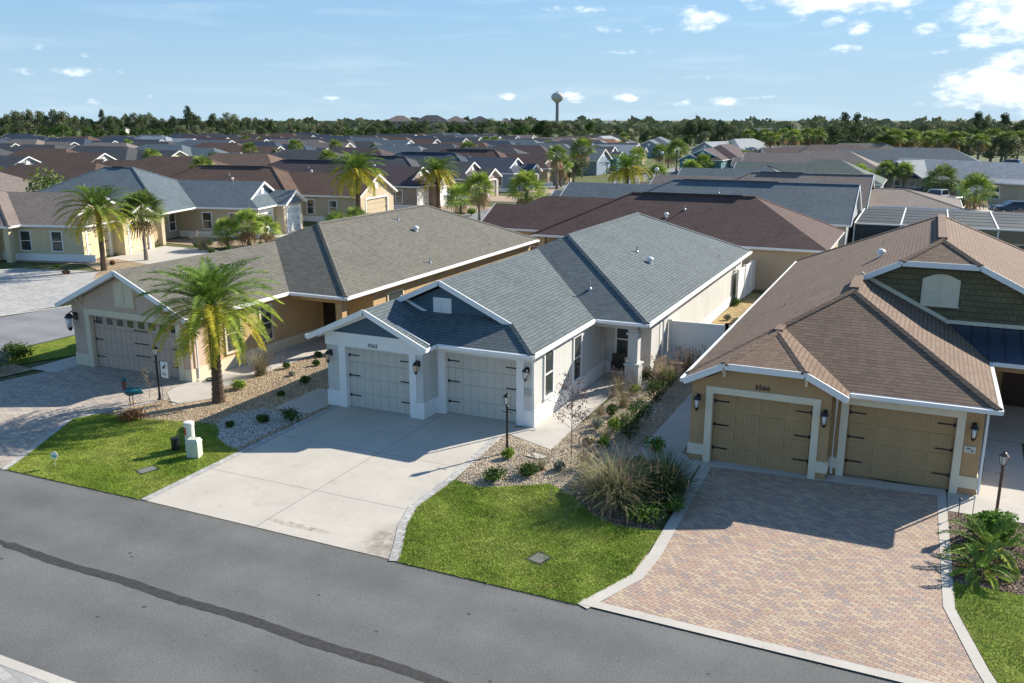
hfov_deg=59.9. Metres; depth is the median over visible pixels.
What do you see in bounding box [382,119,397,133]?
tree
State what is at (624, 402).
ornamental grass
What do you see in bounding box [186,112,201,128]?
tree
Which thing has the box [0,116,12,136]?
tree
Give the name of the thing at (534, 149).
house
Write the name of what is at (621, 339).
window
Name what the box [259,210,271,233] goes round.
garage door
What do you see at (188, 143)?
house
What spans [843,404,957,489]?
garage door
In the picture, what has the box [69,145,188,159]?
house
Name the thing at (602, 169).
garage door
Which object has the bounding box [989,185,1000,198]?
window
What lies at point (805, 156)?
house
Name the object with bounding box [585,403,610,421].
ornamental grass
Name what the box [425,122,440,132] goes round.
tree
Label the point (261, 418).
shrub
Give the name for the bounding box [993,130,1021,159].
fan palm
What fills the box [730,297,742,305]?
shrub
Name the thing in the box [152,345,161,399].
lamp post
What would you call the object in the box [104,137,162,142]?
house
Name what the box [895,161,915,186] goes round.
fan palm
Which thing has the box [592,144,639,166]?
house
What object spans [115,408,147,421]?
shrub
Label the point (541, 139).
house
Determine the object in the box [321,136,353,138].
house
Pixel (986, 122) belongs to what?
tree
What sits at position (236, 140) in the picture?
house
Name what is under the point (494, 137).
fan palm
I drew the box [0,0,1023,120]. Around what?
sky
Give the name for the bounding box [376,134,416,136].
house
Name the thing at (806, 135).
fan palm
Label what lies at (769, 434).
garage door
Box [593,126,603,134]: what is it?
tree
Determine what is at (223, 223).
fan palm
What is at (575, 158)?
fan palm
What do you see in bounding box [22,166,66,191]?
palm clump
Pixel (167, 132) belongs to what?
tree
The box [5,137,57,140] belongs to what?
house
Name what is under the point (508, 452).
shrub
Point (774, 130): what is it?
tree
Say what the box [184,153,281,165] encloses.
house
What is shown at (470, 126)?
tree
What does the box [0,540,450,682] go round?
tar strip
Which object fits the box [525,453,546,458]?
stepping stone
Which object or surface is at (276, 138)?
house
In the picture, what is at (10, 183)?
house
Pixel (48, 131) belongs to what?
tree
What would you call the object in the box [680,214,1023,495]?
house
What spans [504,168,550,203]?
fan palm
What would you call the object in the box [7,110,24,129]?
tree
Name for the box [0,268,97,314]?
paver driveway
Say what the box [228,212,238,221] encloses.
window
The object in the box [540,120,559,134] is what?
tree
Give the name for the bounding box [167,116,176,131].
pine tree
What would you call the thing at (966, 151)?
tree
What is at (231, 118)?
tree
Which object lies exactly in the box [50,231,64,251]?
window
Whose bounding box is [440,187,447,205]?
garage door
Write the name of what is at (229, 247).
shrub
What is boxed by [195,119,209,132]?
tree
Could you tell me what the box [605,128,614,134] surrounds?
tree
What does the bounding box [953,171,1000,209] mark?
fan palm
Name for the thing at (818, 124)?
tree
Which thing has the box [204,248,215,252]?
shrub
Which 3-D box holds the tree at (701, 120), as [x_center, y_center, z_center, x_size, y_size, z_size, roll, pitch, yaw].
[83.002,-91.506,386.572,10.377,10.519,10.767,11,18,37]
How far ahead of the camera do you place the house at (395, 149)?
171.91 m
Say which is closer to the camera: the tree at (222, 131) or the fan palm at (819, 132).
the fan palm at (819, 132)
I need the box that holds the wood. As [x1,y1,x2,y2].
[1,113,1023,135]
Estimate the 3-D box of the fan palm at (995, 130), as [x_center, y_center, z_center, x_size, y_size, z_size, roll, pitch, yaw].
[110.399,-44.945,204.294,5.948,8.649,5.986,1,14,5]
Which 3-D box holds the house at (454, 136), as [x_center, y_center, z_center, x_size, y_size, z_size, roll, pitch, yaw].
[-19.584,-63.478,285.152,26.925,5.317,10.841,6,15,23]
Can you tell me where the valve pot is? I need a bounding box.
[170,436,179,450]
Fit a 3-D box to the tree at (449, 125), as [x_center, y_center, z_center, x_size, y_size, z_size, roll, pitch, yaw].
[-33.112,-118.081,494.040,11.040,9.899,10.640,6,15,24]
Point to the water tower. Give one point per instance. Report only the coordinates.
(557, 97)
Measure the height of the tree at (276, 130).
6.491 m
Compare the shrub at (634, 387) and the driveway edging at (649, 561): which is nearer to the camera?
the driveway edging at (649, 561)
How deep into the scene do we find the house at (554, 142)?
204.71 m
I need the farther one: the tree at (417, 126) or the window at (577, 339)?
the tree at (417, 126)
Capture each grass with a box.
[190,231,213,249]
[235,343,286,376]
[530,448,554,469]
[546,435,687,526]
[561,436,607,469]
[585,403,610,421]
[591,403,606,415]
[596,425,614,439]
[601,365,640,394]
[607,379,642,407]
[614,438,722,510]
[616,409,630,423]
[640,345,690,386]
[671,344,706,371]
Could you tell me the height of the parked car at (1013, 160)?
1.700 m
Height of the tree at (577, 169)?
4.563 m
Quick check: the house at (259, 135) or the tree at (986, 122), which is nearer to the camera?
the house at (259, 135)
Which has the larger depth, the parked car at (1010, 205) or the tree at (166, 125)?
the tree at (166, 125)
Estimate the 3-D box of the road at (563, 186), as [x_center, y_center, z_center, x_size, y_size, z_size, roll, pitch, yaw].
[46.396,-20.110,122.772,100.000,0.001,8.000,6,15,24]
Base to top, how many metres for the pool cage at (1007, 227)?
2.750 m
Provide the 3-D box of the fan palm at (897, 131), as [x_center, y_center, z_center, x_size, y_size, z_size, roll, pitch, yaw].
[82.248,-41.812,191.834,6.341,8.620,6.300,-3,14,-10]
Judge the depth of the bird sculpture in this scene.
32.60 m
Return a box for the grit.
[20,474,900,682]
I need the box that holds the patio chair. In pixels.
[610,353,625,378]
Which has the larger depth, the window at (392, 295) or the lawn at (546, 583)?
the window at (392, 295)
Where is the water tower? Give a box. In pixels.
[551,91,563,122]
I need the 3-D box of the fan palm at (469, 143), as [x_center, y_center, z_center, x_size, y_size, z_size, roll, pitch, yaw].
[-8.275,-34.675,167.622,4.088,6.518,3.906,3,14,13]
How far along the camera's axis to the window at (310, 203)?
91.95 m
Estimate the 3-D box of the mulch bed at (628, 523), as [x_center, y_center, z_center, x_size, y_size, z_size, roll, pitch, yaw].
[3.279,4.189,25.640,3.100,0.001,4.950,6,15,24]
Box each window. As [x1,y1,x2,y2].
[18,230,32,250]
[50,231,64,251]
[168,213,176,231]
[201,212,212,229]
[224,311,242,354]
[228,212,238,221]
[258,303,274,343]
[306,199,315,214]
[328,200,337,213]
[387,288,403,301]
[395,190,402,202]
[498,177,501,186]
[529,235,538,249]
[543,348,554,400]
[572,332,582,383]
[614,328,628,359]
[894,180,900,187]
[908,180,915,186]
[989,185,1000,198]
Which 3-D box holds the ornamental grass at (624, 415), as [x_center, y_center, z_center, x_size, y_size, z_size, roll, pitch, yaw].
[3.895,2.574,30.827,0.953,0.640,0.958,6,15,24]
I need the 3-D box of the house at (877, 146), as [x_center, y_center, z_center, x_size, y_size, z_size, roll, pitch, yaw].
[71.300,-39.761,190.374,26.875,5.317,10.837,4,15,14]
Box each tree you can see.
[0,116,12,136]
[0,128,8,136]
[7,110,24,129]
[9,126,27,133]
[11,109,38,132]
[25,113,43,131]
[26,130,39,135]
[35,109,56,135]
[38,126,54,136]
[44,110,69,136]
[51,124,72,137]
[62,116,73,131]
[68,115,80,133]
[70,130,77,135]
[79,116,87,135]
[80,126,94,136]
[88,119,101,130]
[93,130,105,136]
[96,108,105,132]
[98,115,118,134]
[107,129,117,134]
[109,116,128,132]
[118,129,128,135]
[124,112,150,130]
[124,116,133,135]
[133,128,145,135]
[138,112,153,128]
[138,364,156,393]
[145,128,161,134]
[147,116,164,133]
[158,127,174,135]
[159,118,172,131]
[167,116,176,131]
[174,125,191,133]
[177,118,187,130]
[182,105,192,130]
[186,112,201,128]
[189,125,202,134]
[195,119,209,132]
[202,113,219,131]
[203,128,217,132]
[213,117,229,131]
[217,128,226,134]
[218,112,241,133]
[225,125,241,134]
[232,118,246,132]
[240,130,251,134]
[244,118,251,130]
[249,117,260,130]
[255,126,267,133]
[256,118,269,132]
[265,119,276,132]
[271,127,281,133]
[286,122,293,130]
[292,125,304,132]
[299,123,316,132]
[314,126,324,134]
[321,123,331,134]
[329,120,346,135]
[343,128,357,135]
[360,125,378,134]
[371,122,386,133]
[380,127,395,133]
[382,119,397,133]
[393,126,407,133]
[400,120,420,133]
[406,119,435,133]
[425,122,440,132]
[437,121,448,131]
[445,126,456,132]
[446,120,460,131]
[456,123,465,132]
[462,120,479,133]
[479,118,498,133]
[482,126,495,132]
[494,127,511,135]
[495,121,508,132]
[506,125,517,134]
[510,119,532,134]
[512,125,530,134]
[532,120,548,137]
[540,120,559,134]
[540,127,556,137]
[547,371,595,456]
[551,123,563,135]
[559,130,569,135]
[560,123,572,135]
[563,155,589,181]
[571,121,586,135]
[571,129,588,135]
[582,121,595,134]
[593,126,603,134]
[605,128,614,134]
[612,124,625,134]
[628,132,639,142]
[631,123,650,136]
[638,129,653,143]
[649,128,670,139]
[666,128,676,137]
[666,134,683,140]
[669,124,687,138]
[676,119,700,145]
[681,134,694,144]
[691,131,710,145]
[694,119,715,137]
[695,119,715,140]
[708,133,719,141]
[712,124,733,140]
[713,120,726,138]
[728,125,741,139]
[730,128,750,139]
[750,128,761,140]
[771,128,778,140]
[804,133,829,144]
[808,118,842,133]
[822,123,861,144]
[832,120,884,144]
[833,121,869,141]
[838,112,850,125]
[849,112,861,127]
[885,124,906,134]
[917,123,933,147]
[932,120,948,130]
[933,118,966,132]
[937,125,966,145]
[944,131,990,155]
[956,122,974,130]
[969,128,985,144]
[970,111,984,131]
[978,119,995,137]
[981,133,1023,161]
[983,123,1007,152]
[996,112,1011,129]
[998,127,1022,147]
[1011,121,1023,131]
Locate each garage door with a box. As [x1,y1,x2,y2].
[87,227,109,258]
[93,315,179,377]
[129,225,148,252]
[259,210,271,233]
[287,206,298,231]
[348,348,409,414]
[366,196,386,213]
[417,189,426,204]
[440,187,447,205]
[448,353,515,421]
[489,180,495,196]
[549,171,554,183]
[564,170,569,183]
[599,162,606,174]
[646,150,656,157]
[711,393,812,474]
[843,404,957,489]
[956,184,981,201]
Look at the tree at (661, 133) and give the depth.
300.91 m
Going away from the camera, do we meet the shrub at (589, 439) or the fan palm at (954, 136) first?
the shrub at (589, 439)
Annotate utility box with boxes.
[185,437,202,458]
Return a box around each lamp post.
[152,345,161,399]
[502,393,511,447]
[995,451,1009,511]
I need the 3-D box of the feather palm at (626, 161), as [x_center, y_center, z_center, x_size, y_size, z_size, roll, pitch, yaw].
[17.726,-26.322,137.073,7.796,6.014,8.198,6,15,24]
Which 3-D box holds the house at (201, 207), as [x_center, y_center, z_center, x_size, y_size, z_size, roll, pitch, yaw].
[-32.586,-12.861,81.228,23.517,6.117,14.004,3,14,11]
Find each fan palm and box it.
[117,187,169,259]
[123,139,132,142]
[139,148,160,158]
[189,155,214,168]
[209,216,241,248]
[226,207,266,246]
[240,135,249,138]
[241,141,258,152]
[252,213,282,242]
[286,138,304,149]
[317,149,338,159]
[323,209,344,220]
[328,139,342,148]
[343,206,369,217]
[442,182,475,212]
[459,140,476,148]
[459,170,496,220]
[482,136,489,140]
[490,136,499,140]
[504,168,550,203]
[545,144,569,188]
[550,156,573,186]
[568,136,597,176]
[568,152,580,163]
[618,132,629,142]
[628,146,647,169]
[644,162,668,181]
[650,142,667,164]
[658,146,675,167]
[664,138,690,171]
[678,159,701,170]
[693,153,715,167]
[741,129,755,138]
[756,128,770,141]
[760,130,781,146]
[776,127,790,144]
[783,129,803,144]
[799,127,815,144]
[808,127,829,144]
[855,162,871,169]
[871,134,894,145]
[872,159,899,187]
[874,126,888,142]
[880,128,907,146]
[890,132,913,146]
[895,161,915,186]
[901,129,922,147]
[906,130,925,145]
[918,130,936,147]
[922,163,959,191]
[926,131,950,147]
[931,128,947,143]
[943,131,966,150]
[953,131,971,150]
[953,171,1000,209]
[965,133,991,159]
[980,127,1002,161]
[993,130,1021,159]
[1010,130,1023,158]
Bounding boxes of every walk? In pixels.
[32,356,80,371]
[167,336,326,404]
[274,388,328,413]
[502,372,654,448]
[635,393,701,480]
[947,439,1023,522]
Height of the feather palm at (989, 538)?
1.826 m
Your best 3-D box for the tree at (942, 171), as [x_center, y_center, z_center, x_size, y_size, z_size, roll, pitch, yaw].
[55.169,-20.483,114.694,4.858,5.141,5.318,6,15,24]
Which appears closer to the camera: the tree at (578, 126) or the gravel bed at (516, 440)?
the gravel bed at (516, 440)
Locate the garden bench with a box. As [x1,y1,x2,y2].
[652,355,676,381]
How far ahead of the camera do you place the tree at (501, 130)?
321.15 m
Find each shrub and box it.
[0,342,35,360]
[0,350,11,366]
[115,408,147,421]
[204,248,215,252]
[224,244,232,249]
[225,420,233,427]
[231,378,246,388]
[255,414,269,422]
[277,390,284,395]
[279,407,301,421]
[282,361,289,368]
[299,375,311,383]
[312,359,319,365]
[313,351,321,356]
[467,208,476,215]
[480,464,507,481]
[500,447,514,457]
[515,461,538,475]
[553,459,564,470]
[582,435,594,443]
[589,417,604,429]
[596,435,609,446]
[606,403,618,416]
[607,417,620,431]
[613,411,641,439]
[620,498,669,524]
[625,394,653,424]
[628,384,641,393]
[632,454,645,468]
[641,378,670,401]
[642,365,652,379]
[642,436,666,452]
[659,367,676,384]
[664,494,686,511]
[724,314,731,319]
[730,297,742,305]
[966,509,1023,546]
[997,548,1017,566]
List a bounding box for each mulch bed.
[0,364,34,376]
[568,458,667,528]
[948,511,1023,594]
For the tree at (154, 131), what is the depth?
449.62 m
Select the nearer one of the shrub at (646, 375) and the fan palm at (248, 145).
the shrub at (646, 375)
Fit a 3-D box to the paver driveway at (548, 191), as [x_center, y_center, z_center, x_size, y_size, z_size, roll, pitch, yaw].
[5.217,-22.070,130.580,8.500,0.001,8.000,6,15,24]
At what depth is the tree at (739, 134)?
294.08 m
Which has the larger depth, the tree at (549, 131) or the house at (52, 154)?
the tree at (549, 131)
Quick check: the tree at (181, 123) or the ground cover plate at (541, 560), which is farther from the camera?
the tree at (181, 123)
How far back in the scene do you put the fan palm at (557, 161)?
133.42 m
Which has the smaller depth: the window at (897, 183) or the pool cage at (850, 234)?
the pool cage at (850, 234)
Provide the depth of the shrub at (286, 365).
37.69 m
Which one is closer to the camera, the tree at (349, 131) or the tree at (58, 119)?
the tree at (349, 131)
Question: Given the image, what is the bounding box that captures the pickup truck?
[927,188,963,198]
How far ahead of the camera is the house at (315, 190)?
93.60 m
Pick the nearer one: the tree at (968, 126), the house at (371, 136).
the house at (371, 136)
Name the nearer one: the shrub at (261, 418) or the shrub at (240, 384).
the shrub at (261, 418)
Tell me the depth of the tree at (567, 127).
455.44 m
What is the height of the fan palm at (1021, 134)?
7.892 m
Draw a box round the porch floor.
[982,405,1023,443]
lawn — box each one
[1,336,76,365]
[10,414,239,498]
[399,480,660,603]
[953,582,1023,682]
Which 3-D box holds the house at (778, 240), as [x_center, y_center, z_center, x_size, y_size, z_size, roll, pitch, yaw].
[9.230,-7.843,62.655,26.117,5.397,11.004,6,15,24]
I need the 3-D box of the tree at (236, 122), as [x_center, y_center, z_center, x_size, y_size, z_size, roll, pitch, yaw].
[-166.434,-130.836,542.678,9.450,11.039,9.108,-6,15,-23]
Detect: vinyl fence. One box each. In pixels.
[667,318,731,362]
[735,259,756,299]
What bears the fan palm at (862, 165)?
on the ground at (306, 225)
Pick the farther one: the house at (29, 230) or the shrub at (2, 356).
the house at (29, 230)
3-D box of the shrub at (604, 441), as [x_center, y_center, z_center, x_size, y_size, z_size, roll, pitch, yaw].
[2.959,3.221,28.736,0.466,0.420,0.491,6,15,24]
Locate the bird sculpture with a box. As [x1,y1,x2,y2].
[121,378,142,405]
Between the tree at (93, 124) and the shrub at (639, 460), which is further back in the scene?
the tree at (93, 124)
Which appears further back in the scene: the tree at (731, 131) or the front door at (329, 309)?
the tree at (731, 131)
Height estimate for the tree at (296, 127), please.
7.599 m
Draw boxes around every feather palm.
[52,185,139,270]
[136,255,284,403]
[325,150,387,207]
[414,156,460,208]
[602,151,652,183]
[936,512,1023,579]
[941,540,1015,593]
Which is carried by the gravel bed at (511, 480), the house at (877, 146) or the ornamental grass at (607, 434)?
the ornamental grass at (607, 434)
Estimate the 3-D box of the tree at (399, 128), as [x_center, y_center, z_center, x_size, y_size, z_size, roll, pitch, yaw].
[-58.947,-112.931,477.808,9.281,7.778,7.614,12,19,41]
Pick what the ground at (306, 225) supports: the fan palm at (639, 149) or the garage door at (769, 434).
the fan palm at (639, 149)
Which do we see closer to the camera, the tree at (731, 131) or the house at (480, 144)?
the house at (480, 144)
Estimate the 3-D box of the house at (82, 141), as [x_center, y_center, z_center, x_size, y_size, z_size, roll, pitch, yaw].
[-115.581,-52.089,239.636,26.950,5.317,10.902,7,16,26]
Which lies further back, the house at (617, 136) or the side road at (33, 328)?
the house at (617, 136)
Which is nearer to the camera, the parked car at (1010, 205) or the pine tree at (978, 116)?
the parked car at (1010, 205)
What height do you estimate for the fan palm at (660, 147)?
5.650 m
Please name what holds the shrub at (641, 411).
on the gravel bed at (511, 480)
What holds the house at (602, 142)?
on the ground at (306, 225)
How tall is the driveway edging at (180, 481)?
0.001 m
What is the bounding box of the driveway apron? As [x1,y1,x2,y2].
[700,460,945,494]
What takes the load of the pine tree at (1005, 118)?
on the ground at (306, 225)
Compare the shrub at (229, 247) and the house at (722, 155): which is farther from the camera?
the house at (722, 155)
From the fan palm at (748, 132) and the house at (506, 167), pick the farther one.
the fan palm at (748, 132)
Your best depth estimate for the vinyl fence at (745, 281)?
52.58 m
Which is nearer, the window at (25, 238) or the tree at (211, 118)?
the window at (25, 238)
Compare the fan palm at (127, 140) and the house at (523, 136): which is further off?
the house at (523, 136)
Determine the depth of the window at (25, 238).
66.34 m
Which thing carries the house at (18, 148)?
on the ground at (306, 225)
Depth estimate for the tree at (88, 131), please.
454.23 m
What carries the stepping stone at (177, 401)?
on the walk at (197, 390)
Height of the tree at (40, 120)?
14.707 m
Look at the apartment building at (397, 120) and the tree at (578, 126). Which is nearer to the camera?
the tree at (578, 126)
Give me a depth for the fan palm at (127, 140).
229.21 m
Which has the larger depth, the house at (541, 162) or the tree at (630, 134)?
the tree at (630, 134)
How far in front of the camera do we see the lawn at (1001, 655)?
18.56 m
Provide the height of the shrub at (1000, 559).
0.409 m
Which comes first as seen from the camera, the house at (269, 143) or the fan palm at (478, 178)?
the fan palm at (478, 178)
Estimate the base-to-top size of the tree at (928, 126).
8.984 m
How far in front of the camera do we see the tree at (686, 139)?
320.53 m
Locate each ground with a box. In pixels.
[0,121,1023,681]
[684,293,761,364]
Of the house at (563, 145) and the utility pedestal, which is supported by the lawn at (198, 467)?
the utility pedestal
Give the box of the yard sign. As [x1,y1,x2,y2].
[51,452,57,465]
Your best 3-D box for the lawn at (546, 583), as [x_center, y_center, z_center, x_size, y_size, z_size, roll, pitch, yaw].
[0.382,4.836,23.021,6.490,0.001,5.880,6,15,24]
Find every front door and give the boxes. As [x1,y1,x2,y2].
[323,302,335,334]
[1001,372,1023,406]
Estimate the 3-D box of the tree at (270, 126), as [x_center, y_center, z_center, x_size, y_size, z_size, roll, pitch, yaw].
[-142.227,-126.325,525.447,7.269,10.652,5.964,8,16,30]
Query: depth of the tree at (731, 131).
330.16 m
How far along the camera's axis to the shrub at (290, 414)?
31.04 m
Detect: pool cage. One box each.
[847,214,857,243]
[852,207,1023,249]
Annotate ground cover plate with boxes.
[135,465,158,474]
[524,551,551,564]
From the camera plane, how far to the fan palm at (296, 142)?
184.11 m
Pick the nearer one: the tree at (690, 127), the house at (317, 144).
the house at (317, 144)
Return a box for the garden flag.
[159,361,167,395]
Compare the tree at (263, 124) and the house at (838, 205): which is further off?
the tree at (263, 124)
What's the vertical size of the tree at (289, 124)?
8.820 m
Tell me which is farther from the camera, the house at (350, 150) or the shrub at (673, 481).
the house at (350, 150)
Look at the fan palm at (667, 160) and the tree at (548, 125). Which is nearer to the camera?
the fan palm at (667, 160)
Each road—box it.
[0,167,678,349]
[0,468,902,682]
[541,184,566,188]
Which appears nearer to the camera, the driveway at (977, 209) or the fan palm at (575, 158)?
the driveway at (977, 209)
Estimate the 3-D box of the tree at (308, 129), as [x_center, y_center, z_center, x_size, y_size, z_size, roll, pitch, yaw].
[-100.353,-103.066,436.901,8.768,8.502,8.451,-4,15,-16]
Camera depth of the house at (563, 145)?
189.07 m
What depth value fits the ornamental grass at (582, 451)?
26.94 m
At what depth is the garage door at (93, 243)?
67.30 m
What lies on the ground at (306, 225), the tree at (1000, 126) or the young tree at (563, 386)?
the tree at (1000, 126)
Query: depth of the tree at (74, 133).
486.65 m
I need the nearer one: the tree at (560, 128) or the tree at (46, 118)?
the tree at (560, 128)
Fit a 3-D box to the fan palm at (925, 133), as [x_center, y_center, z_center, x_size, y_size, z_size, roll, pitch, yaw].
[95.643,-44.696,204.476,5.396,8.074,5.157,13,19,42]
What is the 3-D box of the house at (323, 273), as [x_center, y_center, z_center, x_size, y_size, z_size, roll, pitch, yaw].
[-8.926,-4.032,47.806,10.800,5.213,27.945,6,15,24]
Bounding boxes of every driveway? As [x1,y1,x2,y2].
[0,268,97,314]
[0,365,188,467]
[0,665,47,682]
[106,246,216,263]
[141,406,516,558]
[275,229,300,236]
[441,205,491,211]
[476,196,535,201]
[519,189,557,193]
[601,460,983,682]
[963,203,995,211]
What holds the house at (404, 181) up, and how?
on the ground at (306, 225)
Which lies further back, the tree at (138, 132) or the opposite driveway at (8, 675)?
the tree at (138, 132)
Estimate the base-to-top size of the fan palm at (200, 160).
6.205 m
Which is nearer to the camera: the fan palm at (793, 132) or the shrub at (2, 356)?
the shrub at (2, 356)
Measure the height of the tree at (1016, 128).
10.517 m
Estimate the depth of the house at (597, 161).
168.93 m
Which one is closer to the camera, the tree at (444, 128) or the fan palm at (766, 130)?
the fan palm at (766, 130)
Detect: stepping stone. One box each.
[169,399,185,403]
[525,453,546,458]
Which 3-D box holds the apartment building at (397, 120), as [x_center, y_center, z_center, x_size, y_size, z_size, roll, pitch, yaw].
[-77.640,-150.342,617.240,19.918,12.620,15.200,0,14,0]
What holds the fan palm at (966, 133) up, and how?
on the ground at (306, 225)
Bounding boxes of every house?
[0,143,19,147]
[0,144,67,152]
[0,149,13,154]
[0,153,40,168]
[0,161,105,184]
[0,172,42,191]
[0,189,154,262]
[2,134,44,138]
[3,139,78,144]
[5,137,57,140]
[9,148,116,162]
[35,166,306,244]
[44,138,118,144]
[54,204,539,381]
[58,142,138,148]
[62,136,98,139]
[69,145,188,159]
[92,135,129,139]
[99,156,227,176]
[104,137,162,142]
[129,141,178,145]
[130,135,163,137]
[135,144,237,155]
[139,136,195,141]
[167,134,194,137]
[168,165,397,221]
[172,140,235,146]
[178,135,228,139]
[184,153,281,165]
[191,142,284,152]
[198,133,224,135]
[210,134,256,138]
[220,139,268,142]
[238,141,327,149]
[240,134,284,137]
[254,150,345,159]
[261,137,292,139]
[265,159,454,208]
[269,133,314,137]
[269,139,354,148]
[291,137,323,139]
[293,133,332,136]
[298,138,381,147]
[305,212,751,429]
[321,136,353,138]
[328,147,394,155]
[335,155,501,199]
[349,135,378,137]
[349,137,413,145]
[371,145,425,153]
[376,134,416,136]
[377,137,443,143]
[392,152,542,191]
[405,136,467,141]
[408,143,459,148]
[419,133,445,134]
[421,147,528,153]
[427,135,481,140]
[440,149,573,185]
[442,142,488,146]
[448,134,500,140]
[456,145,547,153]
[471,140,516,144]
[474,134,519,138]
[482,191,845,290]
[483,133,535,137]
[487,143,570,148]
[496,139,540,142]
[516,141,573,144]
[518,138,555,141]
[541,137,575,139]
[541,145,611,174]
[550,179,861,246]
[556,138,618,142]
[558,136,592,138]
[561,140,647,163]
[564,143,623,170]
[589,135,636,142]
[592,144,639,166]
[593,136,626,142]
[638,171,874,215]
[640,137,678,157]
[667,165,782,176]
[678,144,744,168]
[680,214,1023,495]
[690,138,774,153]
[724,159,886,187]
[731,150,879,169]
[753,145,868,152]
[780,143,894,149]
[838,147,979,162]
[868,188,963,209]
[873,158,1023,203]
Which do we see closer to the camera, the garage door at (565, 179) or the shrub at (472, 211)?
the shrub at (472, 211)
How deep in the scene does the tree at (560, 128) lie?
475.91 m
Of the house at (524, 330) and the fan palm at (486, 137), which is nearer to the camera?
the house at (524, 330)
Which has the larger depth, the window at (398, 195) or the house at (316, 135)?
the house at (316, 135)
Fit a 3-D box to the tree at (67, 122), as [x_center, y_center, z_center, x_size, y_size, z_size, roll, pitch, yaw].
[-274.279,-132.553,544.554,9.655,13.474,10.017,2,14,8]
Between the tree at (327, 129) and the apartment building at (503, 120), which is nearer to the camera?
the tree at (327, 129)
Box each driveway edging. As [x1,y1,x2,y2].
[0,305,70,315]
[0,655,75,682]
[2,398,166,468]
[142,405,338,499]
[389,436,499,560]
[578,465,710,608]
[579,598,934,682]
[937,493,996,682]
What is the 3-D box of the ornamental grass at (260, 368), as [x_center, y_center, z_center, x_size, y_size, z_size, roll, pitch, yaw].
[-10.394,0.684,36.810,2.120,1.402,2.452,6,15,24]
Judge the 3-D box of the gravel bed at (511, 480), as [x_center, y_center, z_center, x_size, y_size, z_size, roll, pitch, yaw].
[4.051,2.748,31.414,6.700,0.001,16.500,6,15,24]
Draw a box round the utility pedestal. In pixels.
[183,420,194,449]
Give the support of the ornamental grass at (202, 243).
on the gravel bed at (185, 241)
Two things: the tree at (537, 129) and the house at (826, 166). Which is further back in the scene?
the tree at (537, 129)
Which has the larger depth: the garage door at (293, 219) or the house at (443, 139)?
the house at (443, 139)
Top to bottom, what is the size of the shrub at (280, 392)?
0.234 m
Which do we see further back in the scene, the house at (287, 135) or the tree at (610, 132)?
the tree at (610, 132)
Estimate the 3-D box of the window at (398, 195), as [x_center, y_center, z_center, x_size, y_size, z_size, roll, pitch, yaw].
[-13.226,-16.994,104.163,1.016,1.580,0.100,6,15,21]
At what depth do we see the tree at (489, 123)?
451.18 m
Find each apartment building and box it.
[385,116,414,133]
[415,115,447,129]
[447,116,467,131]
[468,116,487,131]
[499,118,511,129]
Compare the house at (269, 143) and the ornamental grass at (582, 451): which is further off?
the house at (269, 143)
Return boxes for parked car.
[900,186,926,192]
[988,200,1023,211]
[1003,159,1021,162]
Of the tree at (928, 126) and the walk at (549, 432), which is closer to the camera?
the walk at (549, 432)
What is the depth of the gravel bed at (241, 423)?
30.76 m
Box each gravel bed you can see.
[17,259,146,278]
[100,355,332,449]
[166,237,268,248]
[215,407,305,447]
[457,363,699,529]
[501,426,565,453]
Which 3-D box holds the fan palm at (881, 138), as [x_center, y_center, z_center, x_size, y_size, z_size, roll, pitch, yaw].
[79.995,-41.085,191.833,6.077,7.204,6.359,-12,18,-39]
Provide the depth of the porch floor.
30.71 m
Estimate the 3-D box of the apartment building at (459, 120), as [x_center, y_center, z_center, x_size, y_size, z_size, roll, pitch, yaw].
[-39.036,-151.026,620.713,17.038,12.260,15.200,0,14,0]
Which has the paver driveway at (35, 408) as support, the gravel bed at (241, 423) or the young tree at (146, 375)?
the young tree at (146, 375)
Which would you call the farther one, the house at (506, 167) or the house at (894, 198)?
the house at (506, 167)
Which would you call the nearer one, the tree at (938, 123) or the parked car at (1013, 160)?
the parked car at (1013, 160)
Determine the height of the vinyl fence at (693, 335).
1.950 m
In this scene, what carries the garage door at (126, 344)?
in the house at (323, 273)
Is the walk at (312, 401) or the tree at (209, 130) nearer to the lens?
the walk at (312, 401)
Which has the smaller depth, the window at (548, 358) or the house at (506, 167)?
the window at (548, 358)
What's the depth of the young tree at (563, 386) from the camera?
27.55 m
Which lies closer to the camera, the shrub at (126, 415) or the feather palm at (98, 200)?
the shrub at (126, 415)
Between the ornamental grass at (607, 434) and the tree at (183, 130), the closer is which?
the ornamental grass at (607, 434)
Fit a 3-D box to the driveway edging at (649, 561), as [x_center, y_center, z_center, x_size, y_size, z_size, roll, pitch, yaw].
[3.989,4.809,23.114,0.881,0.001,9.290,8,16,28]
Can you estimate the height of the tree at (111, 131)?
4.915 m
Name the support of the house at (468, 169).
on the ground at (306, 225)
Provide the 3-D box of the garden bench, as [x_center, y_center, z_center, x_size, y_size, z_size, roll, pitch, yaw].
[6.208,1.131,36.057,0.500,0.900,1.200,10,17,34]
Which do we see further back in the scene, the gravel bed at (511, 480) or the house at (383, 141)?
the house at (383, 141)
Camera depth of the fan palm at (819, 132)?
207.81 m

